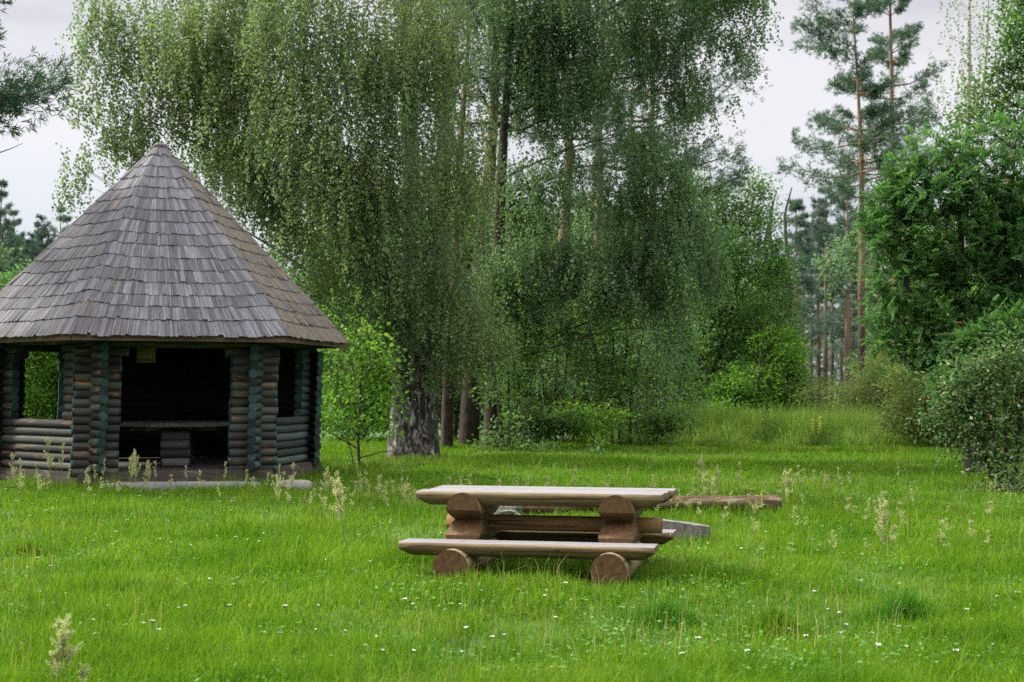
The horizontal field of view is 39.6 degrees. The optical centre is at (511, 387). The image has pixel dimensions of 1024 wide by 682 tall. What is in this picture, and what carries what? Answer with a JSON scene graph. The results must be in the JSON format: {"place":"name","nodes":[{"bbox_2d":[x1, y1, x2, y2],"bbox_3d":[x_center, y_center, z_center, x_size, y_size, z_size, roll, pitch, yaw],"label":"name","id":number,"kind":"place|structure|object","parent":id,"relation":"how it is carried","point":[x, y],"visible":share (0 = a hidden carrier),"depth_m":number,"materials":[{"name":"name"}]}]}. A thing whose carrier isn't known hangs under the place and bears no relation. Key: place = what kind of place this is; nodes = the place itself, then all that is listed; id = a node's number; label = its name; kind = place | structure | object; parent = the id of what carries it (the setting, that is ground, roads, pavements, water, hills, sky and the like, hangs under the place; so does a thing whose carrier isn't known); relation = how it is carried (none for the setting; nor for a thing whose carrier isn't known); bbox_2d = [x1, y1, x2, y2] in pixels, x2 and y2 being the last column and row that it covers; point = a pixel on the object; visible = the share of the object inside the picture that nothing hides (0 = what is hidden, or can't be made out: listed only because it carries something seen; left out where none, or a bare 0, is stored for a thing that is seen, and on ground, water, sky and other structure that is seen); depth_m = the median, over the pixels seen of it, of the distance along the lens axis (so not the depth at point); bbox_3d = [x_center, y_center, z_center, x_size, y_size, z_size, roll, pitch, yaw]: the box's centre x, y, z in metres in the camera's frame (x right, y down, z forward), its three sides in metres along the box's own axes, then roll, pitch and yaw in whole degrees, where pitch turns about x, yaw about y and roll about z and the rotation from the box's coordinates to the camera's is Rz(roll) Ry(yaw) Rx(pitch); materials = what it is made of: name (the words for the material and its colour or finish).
{"place":"outdoors","nodes":[
{"label":"outdoors","id":0,"kind":"place"},
{"bbox_2d":[0,394,1023,681],"bbox_3d":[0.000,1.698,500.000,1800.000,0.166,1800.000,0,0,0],"label":"ground","id":1,"kind":"structure","parent":0,"point":[530,636],"depth_m":11.73,"materials":[{"name":"plant"}]},
{"bbox_2d":[0,192,8,290],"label":"pine tree","id":2,"kind":"object","parent":1,"relation":"on","point":[1,234],"visible":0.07,"depth_m":84.29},
{"bbox_2d":[1,217,20,286],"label":"pine tree","id":3,"kind":"object","parent":1,"relation":"on","point":[16,251],"visible":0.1,"depth_m":91.94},
{"bbox_2d":[0,240,22,289],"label":"tree","id":4,"kind":"object","parent":1,"relation":"on","point":[5,259],"visible":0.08,"depth_m":70.21,"materials":[{"name":"green plant"}]},
{"bbox_2d":[0,178,23,278],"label":"pine tree","id":5,"kind":"object","parent":1,"relation":"on","point":[4,193],"visible":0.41,"depth_m":87.97,"materials":[{"name":"plant"}]},
{"bbox_2d":[8,209,22,261],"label":"pine tree","id":6,"kind":"object","parent":1,"relation":"on","point":[15,212],"visible":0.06,"depth_m":118.04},
{"bbox_2d":[14,231,25,257],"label":"pine tree","id":7,"kind":"object","parent":1,"relation":"on","point":[22,234],"visible":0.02,"depth_m":99.83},
{"bbox_2d":[16,240,32,267],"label":"pine tree","id":8,"kind":"object","parent":1,"relation":"on","point":[21,253],"visible":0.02,"depth_m":95.79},
{"bbox_2d":[0,259,52,407],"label":"tree","id":9,"kind":"object","parent":1,"relation":"on","point":[7,274],"visible":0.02,"depth_m":65.61,"materials":[{"name":"green plant"}]},
{"bbox_2d":[19,230,42,270],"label":"pine tree","id":10,"kind":"object","parent":1,"relation":"on","point":[35,249],"visible":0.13,"depth_m":85.77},
{"bbox_2d":[0,0,76,139],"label":"pine tree","id":11,"kind":"object","parent":1,"relation":"on","point":[11,100],"visible":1,"depth_m":24.94,"materials":[{"name":"green plant"}]},
{"bbox_2d":[25,213,53,266],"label":"pine tree","id":12,"kind":"object","parent":1,"relation":"on","point":[41,232],"visible":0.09,"depth_m":89.77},
{"bbox_2d":[0,535,80,558],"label":"grass tussock","id":13,"kind":"object","parent":1,"relation":"on","point":[19,547],"depth_m":14.45,"materials":[{"name":"plant"}]},
{"bbox_2d":[22,352,59,418],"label":"leafy bush","id":14,"kind":"object","parent":1,"relation":"on","point":[38,373],"visible":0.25,"depth_m":36.27,"materials":[{"name":"green plant"}]},
{"bbox_2d":[43,436,54,491],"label":"sorrel stalk","id":15,"kind":"object","parent":1,"relation":"on","point":[48,442],"visible":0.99,"depth_m":22.16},
{"bbox_2d":[45,637,67,681],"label":"sorrel stalk","id":16,"kind":"object","parent":1,"relation":"on","point":[57,658],"visible":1,"depth_m":7.58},
{"bbox_2d":[49,206,66,240],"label":"pine tree","id":17,"kind":"object","parent":1,"relation":"on","point":[60,216],"visible":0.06,"depth_m":97.93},
{"bbox_2d":[52,613,80,681],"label":"sorrel stalk","id":18,"kind":"object","parent":1,"relation":"on","point":[64,633],"visible":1,"depth_m":7.59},
{"bbox_2d":[77,662,92,681],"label":"sorrel stalk","id":19,"kind":"object","parent":1,"relation":"on","point":[82,674],"visible":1,"depth_m":7.58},
{"bbox_2d":[130,449,141,489],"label":"sorrel stalk","id":20,"kind":"object","parent":1,"relation":"on","point":[135,458],"visible":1,"depth_m":21.22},
{"bbox_2d":[0,143,349,489],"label":"log hut","id":21,"kind":"object","parent":1,"relation":"on","point":[161,250],"visible":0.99,"depth_m":24.56,"materials":[{"name":"grey wood"}]},
{"bbox_2d":[137,348,155,362],"bbox_3d":[-6.262,-0.610,24.347,0.310,0.360,0.027,0,0,-7],"label":"notice board","id":22,"kind":"object","parent":21,"relation":"attached to","point":[146,355],"visible":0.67,"depth_m":24.34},
{"bbox_2d":[120,420,228,466],"bbox_3d":[-6.150,1.029,26.050,2.240,0.807,1.940,0,0,39],"label":"indoor table","id":23,"kind":"object","parent":21,"relation":"on","point":[177,443],"visible":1,"depth_m":25.43,"materials":[{"name":"brown wood"}]},
{"bbox_2d":[102,481,259,490],"bbox_3d":[-5.427,1.650,23.328,2.550,0.224,0.495,0,0,-6],"label":"doorstep","id":24,"kind":"object","parent":1,"relation":"on","point":[166,485],"visible":0.38,"depth_m":23.14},
{"bbox_2d":[274,474,281,515],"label":"sorrel stalk","id":25,"kind":"object","parent":1,"relation":"on","point":[278,486],"visible":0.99,"depth_m":18.18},
{"bbox_2d":[49,0,525,459],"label":"birch tree","id":26,"kind":"object","parent":1,"relation":"on","point":[416,327],"visible":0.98,"depth_m":32.05,"materials":[{"name":"green plant"}]},
{"bbox_2d":[275,479,312,489],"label":"stone block","id":27,"kind":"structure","parent":1,"relation":"on","point":[300,483],"depth_m":23.42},
{"bbox_2d":[264,216,368,296],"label":"tree","id":28,"kind":"object","parent":1,"relation":"on","point":[301,251],"visible":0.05,"depth_m":76.78,"materials":[{"name":"green plant"}]},
{"bbox_2d":[321,466,330,510],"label":"sorrel stalk","id":29,"kind":"object","parent":1,"relation":"on","point":[327,478],"visible":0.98,"depth_m":19.86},
{"bbox_2d":[329,475,347,552],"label":"sorrel stalk","id":30,"kind":"object","parent":1,"relation":"on","point":[337,494],"visible":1,"depth_m":13.74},
{"bbox_2d":[307,272,396,419],"bbox_3d":[-6.199,-1.611,59.812,5.109,6.826,7.055,0,0,4],"label":"tree","id":31,"kind":"object","parent":1,"relation":"on","point":[351,311],"visible":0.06,"depth_m":58.39,"materials":[{"name":"green plant"}]},
{"bbox_2d":[318,305,394,440],"bbox_3d":[-4.898,-0.429,45.947,4.565,4.593,3.069,0,0,0],"label":"leafy bush","id":32,"kind":"object","parent":1,"relation":"on","point":[324,390],"visible":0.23,"depth_m":45.68,"materials":[{"name":"green plant"}]},
{"bbox_2d":[286,234,442,417],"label":"tree","id":33,"kind":"object","parent":1,"relation":"on","point":[295,279],"visible":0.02,"depth_m":70.05,"materials":[{"name":"green plant"}]},
{"bbox_2d":[317,314,415,465],"bbox_3d":[-3.411,0.137,30.016,2.686,3.346,1.779,0,0,0],"label":"maple sapling","id":34,"kind":"object","parent":1,"relation":"on","point":[360,395],"visible":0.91,"depth_m":29.95,"materials":[{"name":"green plant"}]},
{"bbox_2d":[316,217,476,368],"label":"tree","id":35,"kind":"object","parent":1,"relation":"on","point":[464,255],"depth_m":71.99,"materials":[{"name":"green plant"}]},
{"bbox_2d":[416,0,519,447],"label":"pine tree","id":36,"kind":"object","parent":1,"relation":"on","point":[447,422],"visible":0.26,"depth_m":38.83,"materials":[{"name":"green plant"}]},
{"bbox_2d":[437,299,510,437],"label":"tree trunks","id":37,"kind":"object","parent":1,"relation":"on","point":[456,406],"visible":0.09,"depth_m":46.90,"materials":[{"name":"green plant"}]},
{"bbox_2d":[441,206,567,376],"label":"tree","id":38,"kind":"object","parent":1,"relation":"on","point":[470,245],"visible":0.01,"depth_m":71.09,"materials":[{"name":"green plant"}]},
{"bbox_2d":[427,0,587,444],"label":"pine tree","id":39,"kind":"object","parent":1,"relation":"on","point":[469,424],"visible":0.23,"depth_m":40.28,"materials":[{"name":"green plant"}]},
{"bbox_2d":[494,506,522,514],"bbox_3d":[-0.091,1.599,18.752,0.273,0.239,0.423,0,0,45],"label":"stone block","id":40,"kind":"object","parent":1,"relation":"on","point":[518,509],"visible":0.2,"depth_m":18.71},
{"bbox_2d":[426,171,593,419],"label":"tree","id":41,"kind":"object","parent":1,"relation":"on","point":[586,233],"visible":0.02,"depth_m":75.64,"materials":[{"name":"green plant"}]},
{"bbox_2d":[463,398,564,452],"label":"undergrowth shrub","id":42,"kind":"object","parent":1,"relation":"on","point":[531,446],"visible":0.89,"depth_m":36.42,"materials":[{"name":"green plant"}]},
{"bbox_2d":[468,269,568,444],"bbox_3d":[0.076,-0.855,37.469,2.880,4.756,2.847,0,0,0],"label":"young tree","id":43,"kind":"object","parent":1,"relation":"on","point":[508,387],"visible":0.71,"depth_m":37.40,"materials":[{"name":"green plant"}]},
{"bbox_2d":[463,197,588,396],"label":"tree","id":44,"kind":"object","parent":1,"relation":"on","point":[557,230],"visible":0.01,"depth_m":78.81,"materials":[{"name":"green plant"}]},
{"bbox_2d":[398,485,676,587],"bbox_3d":[0.292,1.276,12.555,2.242,0.751,1.720,0,0,12],"label":"picnic table","id":45,"kind":"object","parent":1,"relation":"on","point":[619,539],"visible":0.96,"depth_m":12.16,"materials":[{"name":"brown wood"}]},
{"bbox_2d":[480,317,600,441],"bbox_3d":[0.733,-0.241,43.914,3.868,4.011,3.317,0,0,-43],"label":"leafy bush","id":46,"kind":"object","parent":1,"relation":"on","point":[549,399],"visible":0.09,"depth_m":43.30,"materials":[{"name":"green plant"}]},
{"bbox_2d":[501,396,582,446],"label":"undergrowth shrub","id":47,"kind":"object","parent":1,"relation":"on","point":[551,427],"visible":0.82,"depth_m":38.40,"materials":[{"name":"green plant"}]},
{"bbox_2d":[479,0,633,439],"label":"pine tree","id":48,"kind":"object","parent":1,"relation":"on","point":[570,162],"visible":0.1,"depth_m":46.84,"materials":[{"name":"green plant"}]},
{"bbox_2d":[517,268,618,444],"bbox_3d":[1.424,-1.016,40.884,3.299,5.352,3.126,0,0,0],"label":"young tree","id":49,"kind":"object","parent":1,"relation":"on","point":[569,336],"visible":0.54,"depth_m":40.75,"materials":[{"name":"green plant"}]},
{"bbox_2d":[535,308,638,438],"bbox_3d":[2.489,-0.501,45.924,3.871,4.412,2.862,0,0,0],"label":"leafy bush","id":50,"kind":"object","parent":1,"relation":"on","point":[586,400],"visible":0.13,"depth_m":45.75,"materials":[{"name":"green plant"}]},
{"bbox_2d":[511,0,678,399],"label":"pine tree","id":51,"kind":"object","parent":1,"relation":"on","point":[595,204],"visible":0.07,"depth_m":49.97,"materials":[{"name":"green plant"}]},
{"bbox_2d":[584,436,612,455],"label":"seedling","id":52,"kind":"object","parent":1,"relation":"on","point":[597,447],"visible":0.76,"depth_m":35.04,"materials":[{"name":"green plant"}]},
{"bbox_2d":[553,398,650,446],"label":"undergrowth shrub","id":53,"kind":"object","parent":1,"relation":"on","point":[604,415],"visible":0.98,"depth_m":38.56,"materials":[{"name":"green plant"}]},
{"bbox_2d":[571,192,646,261],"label":"tree","id":54,"kind":"object","parent":1,"relation":"on","point":[588,217],"visible":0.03,"depth_m":81.47,"materials":[{"name":"green plant"}]},
{"bbox_2d":[558,287,674,444],"bbox_3d":[3.109,-0.848,39.954,3.631,4.937,3.037,0,0,0],"label":"young tree","id":55,"kind":"object","parent":1,"relation":"on","point":[612,371],"visible":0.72,"depth_m":39.77,"materials":[{"name":"green plant"}]},
{"bbox_2d":[461,0,783,448],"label":"birch tree","id":56,"kind":"object","parent":1,"relation":"on","point":[620,279],"visible":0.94,"depth_m":38.06,"materials":[{"name":"green plant"}]},
{"bbox_2d":[583,313,683,424],"bbox_3d":[3.885,-0.328,44.953,3.254,4.282,3.117,0,0,31],"label":"leafy bush","id":57,"kind":"object","parent":1,"relation":"on","point":[623,354],"visible":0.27,"depth_m":44.93,"materials":[{"name":"green plant"}]},
{"bbox_2d":[522,495,781,513],"bbox_3d":[1.871,1.576,19.152,3.527,0.238,0.257,-1,0,-5],"label":"fallen log","id":58,"kind":"object","parent":1,"relation":"on","point":[774,500],"visible":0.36,"depth_m":19.15,"materials":[{"name":"wood"}]},
{"bbox_2d":[605,397,703,445],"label":"undergrowth shrub","id":59,"kind":"object","parent":1,"relation":"on","point":[667,425],"visible":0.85,"depth_m":40.55,"materials":[{"name":"green plant"}]},
{"bbox_2d":[602,593,717,635],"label":"grass tussock","id":60,"kind":"object","parent":1,"relation":"on","point":[656,615],"depth_m":10.36,"materials":[{"name":"plant"}]},
{"bbox_2d":[549,0,770,411],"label":"pine tree","id":61,"kind":"object","parent":1,"relation":"on","point":[733,157],"visible":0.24,"depth_m":44.63,"materials":[{"name":"green plant"}]},
{"bbox_2d":[610,299,716,420],"bbox_3d":[4.493,-0.595,43.076,3.353,4.670,2.675,0,0,0],"label":"young tree","id":62,"kind":"object","parent":1,"relation":"on","point":[683,368],"visible":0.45,"depth_m":43.06,"materials":[{"name":"green plant"}]},
{"bbox_2d":[649,668,692,681],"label":"grass tussock","id":63,"kind":"object","parent":1,"relation":"on","point":[676,677],"depth_m":8.11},
{"bbox_2d":[620,313,724,407],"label":"tree","id":64,"kind":"object","parent":1,"relation":"on","point":[709,394],"visible":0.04,"depth_m":65.51,"materials":[{"name":"green plant"}]},
{"bbox_2d":[632,278,717,412],"bbox_3d":[5.327,-0.999,48.095,3.218,5.396,2.832,0,0,0],"label":"leafy bush","id":65,"kind":"object","parent":1,"relation":"on","point":[693,350],"visible":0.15,"depth_m":47.93,"materials":[{"name":"green plant"}]},
{"bbox_2d":[663,519,710,542],"bbox_3d":[1.958,1.652,15.997,0.562,0.335,0.257,0,0,6],"label":"stump block","id":66,"kind":"object","parent":1,"relation":"on","point":[681,528],"depth_m":15.88,"materials":[{"name":"wood"}]},
{"bbox_2d":[634,254,771,404],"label":"tree","id":67,"kind":"object","parent":1,"relation":"on","point":[723,336],"visible":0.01,"depth_m":74.93,"materials":[{"name":"green plant"}]},
{"bbox_2d":[700,471,709,510],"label":"sorrel stalk","id":68,"kind":"object","parent":1,"relation":"on","point":[705,482],"visible":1,"depth_m":18.56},
{"bbox_2d":[641,158,815,406],"bbox_3d":[8.568,-3.810,58.234,7.604,11.110,5.726,0,0,0],"label":"alder tree","id":69,"kind":"object","parent":1,"relation":"on","point":[726,323],"visible":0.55,"depth_m":57.66,"materials":[{"name":"green plant"}]},
{"bbox_2d":[751,503,759,554],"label":"sorrel stalk","id":70,"kind":"object","parent":1,"relation":"on","point":[755,522],"visible":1,"depth_m":13.76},
{"bbox_2d":[706,229,806,372],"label":"tree","id":71,"kind":"object","parent":1,"relation":"on","point":[798,315],"visible":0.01,"depth_m":83.18,"materials":[{"name":"green plant"}]},
{"bbox_2d":[699,322,814,416],"bbox_3d":[9.397,-0.334,56.165,5.199,4.623,3.294,0,0,-8],"label":"alder tree","id":72,"kind":"object","parent":1,"relation":"on","point":[738,388],"visible":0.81,"depth_m":55.97,"materials":[{"name":"green plant"}]},
{"bbox_2d":[704,251,816,407],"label":"tree","id":73,"kind":"object","parent":1,"relation":"on","point":[745,294],"visible":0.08,"depth_m":77.16,"materials":[{"name":"green plant"}]},
{"bbox_2d":[702,597,850,650],"bbox_3d":[1.885,1.638,10.229,1.208,0.284,1.063,0,0,-44],"label":"grass tussock","id":74,"kind":"object","parent":1,"relation":"on","point":[764,618],"depth_m":10.12,"materials":[{"name":"plant"}]},
{"bbox_2d":[780,468,792,518],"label":"sorrel stalk","id":75,"kind":"object","parent":1,"relation":"on","point":[787,483],"visible":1,"depth_m":17.08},
{"bbox_2d":[777,187,807,406],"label":"dead tree","id":76,"kind":"object","parent":1,"relation":"on","point":[784,220],"visible":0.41,"depth_m":91.85,"materials":[{"name":"wood"}]},
{"bbox_2d":[775,197,817,389],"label":"pine tree","id":77,"kind":"object","parent":1,"relation":"on","point":[796,205],"visible":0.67,"depth_m":104.44,"materials":[{"name":"plant"}]},
{"bbox_2d":[791,212,828,404],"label":"pine tree","id":78,"kind":"object","parent":1,"relation":"on","point":[815,332],"visible":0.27,"depth_m":119.78,"materials":[{"name":"plant"}]},
{"bbox_2d":[800,224,820,403],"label":"pine tree","id":79,"kind":"object","parent":1,"relation":"on","point":[815,311],"visible":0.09,"depth_m":144.82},
{"bbox_2d":[797,194,830,406],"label":"pine tree","id":80,"kind":"object","parent":1,"relation":"on","point":[814,205],"visible":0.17,"depth_m":124.86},
{"bbox_2d":[781,370,855,414],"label":"willow shrub","id":81,"kind":"object","parent":1,"relation":"on","point":[820,385],"visible":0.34,"depth_m":55.58,"materials":[{"name":"green plant"}]},
{"bbox_2d":[805,185,845,404],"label":"pine tree","id":82,"kind":"object","parent":1,"relation":"on","point":[821,231],"visible":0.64,"depth_m":117.87,"materials":[{"name":"plant"}]},
{"bbox_2d":[814,224,851,402],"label":"pine tree","id":83,"kind":"object","parent":1,"relation":"on","point":[831,354],"visible":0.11,"depth_m":131.83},
{"bbox_2d":[828,223,851,402],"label":"pine tree","id":84,"kind":"object","parent":1,"relation":"on","point":[840,363],"visible":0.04,"depth_m":139.81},
{"bbox_2d":[824,173,869,403],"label":"pine tree","id":85,"kind":"object","parent":1,"relation":"on","point":[840,204],"visible":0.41,"depth_m":104.86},
{"bbox_2d":[819,195,874,387],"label":"pine tree","id":86,"kind":"object","parent":1,"relation":"on","point":[833,317],"visible":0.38,"depth_m":114.83,"materials":[{"name":"plant"}]},
{"bbox_2d":[837,226,872,403],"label":"pine tree","id":87,"kind":"object","parent":1,"relation":"on","point":[842,310],"visible":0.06,"depth_m":127.89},
{"bbox_2d":[705,299,1005,400],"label":"wood","id":88,"kind":"object","parent":1,"relation":"on","point":[836,361],"visible":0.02,"depth_m":160.82,"materials":[{"name":"plant"}]},
{"bbox_2d":[773,0,941,407],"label":"pine tree","id":89,"kind":"object","parent":1,"relation":"on","point":[862,75],"visible":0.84,"depth_m":61.82,"materials":[{"name":"green plant"}]},
{"bbox_2d":[842,203,882,405],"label":"pine tree","id":90,"kind":"object","parent":1,"relation":"on","point":[852,343],"visible":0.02,"depth_m":120.03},
{"bbox_2d":[843,301,891,400],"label":"tree","id":91,"kind":"object","parent":1,"relation":"on","point":[866,331],"visible":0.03,"depth_m":92.55,"materials":[{"name":"green plant"}]},
{"bbox_2d":[814,343,926,416],"bbox_3d":[12.805,0.067,49.988,4.361,3.625,3.621,0,0,0],"label":"willow shrub","id":92,"kind":"object","parent":1,"relation":"on","point":[863,385],"visible":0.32,"depth_m":49.61,"materials":[{"name":"green plant"}]},
{"bbox_2d":[801,205,949,396],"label":"tree","id":93,"kind":"object","parent":1,"relation":"on","point":[820,268],"visible":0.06,"depth_m":80.68,"materials":[{"name":"green plant"}]},
{"bbox_2d":[803,0,957,399],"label":"pine tree","id":94,"kind":"object","parent":1,"relation":"on","point":[903,58],"visible":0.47,"depth_m":65.80,"materials":[{"name":"green plant"}]},
{"bbox_2d":[874,497,895,578],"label":"sorrel stalk","id":95,"kind":"object","parent":1,"relation":"on","point":[883,519],"visible":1,"depth_m":12.72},
{"bbox_2d":[842,583,960,628],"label":"grass tussock","id":96,"kind":"object","parent":1,"relation":"on","point":[907,602],"depth_m":10.55,"materials":[{"name":"plant"}]},
{"bbox_2d":[880,218,977,390],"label":"tree","id":97,"kind":"object","parent":1,"relation":"on","point":[931,238],"depth_m":73.38,"materials":[{"name":"green plant"}]},
{"bbox_2d":[840,91,1023,475],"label":"rowan tree","id":98,"kind":"object","parent":1,"relation":"on","point":[1002,220],"visible":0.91,"depth_m":26.59,"materials":[{"name":"green plant"}]},
{"bbox_2d":[865,323,1012,446],"bbox_3d":[12.132,-0.105,39.892,4.476,4.292,3.485,0,0,0],"label":"willow shrub","id":99,"kind":"object","parent":1,"relation":"on","point":[902,426],"visible":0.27,"depth_m":39.83,"materials":[{"name":"green plant"}]},
{"bbox_2d":[885,175,1022,414],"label":"tree","id":100,"kind":"object","parent":1,"relation":"on","point":[957,227],"visible":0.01,"depth_m":78.77,"materials":[{"name":"green plant"}]},
{"bbox_2d":[919,0,992,275],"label":"birch tree","id":101,"kind":"object","parent":1,"relation":"on","point":[968,53],"visible":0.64,"depth_m":69.92,"materials":[{"name":"green plant"}]},
{"bbox_2d":[900,315,1023,494],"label":"rose bush","id":102,"kind":"object","parent":1,"relation":"on","point":[966,395],"visible":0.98,"depth_m":23.88,"materials":[{"name":"green plant"}]},
{"bbox_2d":[909,183,1023,415],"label":"tree","id":103,"kind":"object","parent":1,"relation":"on","point":[992,281],"visible":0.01,"depth_m":71.80,"materials":[{"name":"green plant"}]},
{"bbox_2d":[914,274,1023,412],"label":"tree","id":104,"kind":"object","parent":1,"relation":"on","point":[974,288],"depth_m":59.53,"materials":[{"name":"green plant"}]},
{"bbox_2d":[929,0,1023,160],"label":"aspen tree","id":105,"kind":"object","parent":1,"relation":"on","point":[1009,41],"visible":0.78,"depth_m":29.97,"materials":[{"name":"green plant"}]},
{"bbox_2d":[0,0,1023,384],"label":"sky","id":106,"kind":"structure","parent":0,"point":[798,80],"materials":[{"name":"white"}]},
{"bbox_2d":[583,397,1023,446],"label":"tall grass","id":107,"kind":"structure","parent":0,"point":[731,426],"depth_m":41.95,"materials":[{"name":"plant"}]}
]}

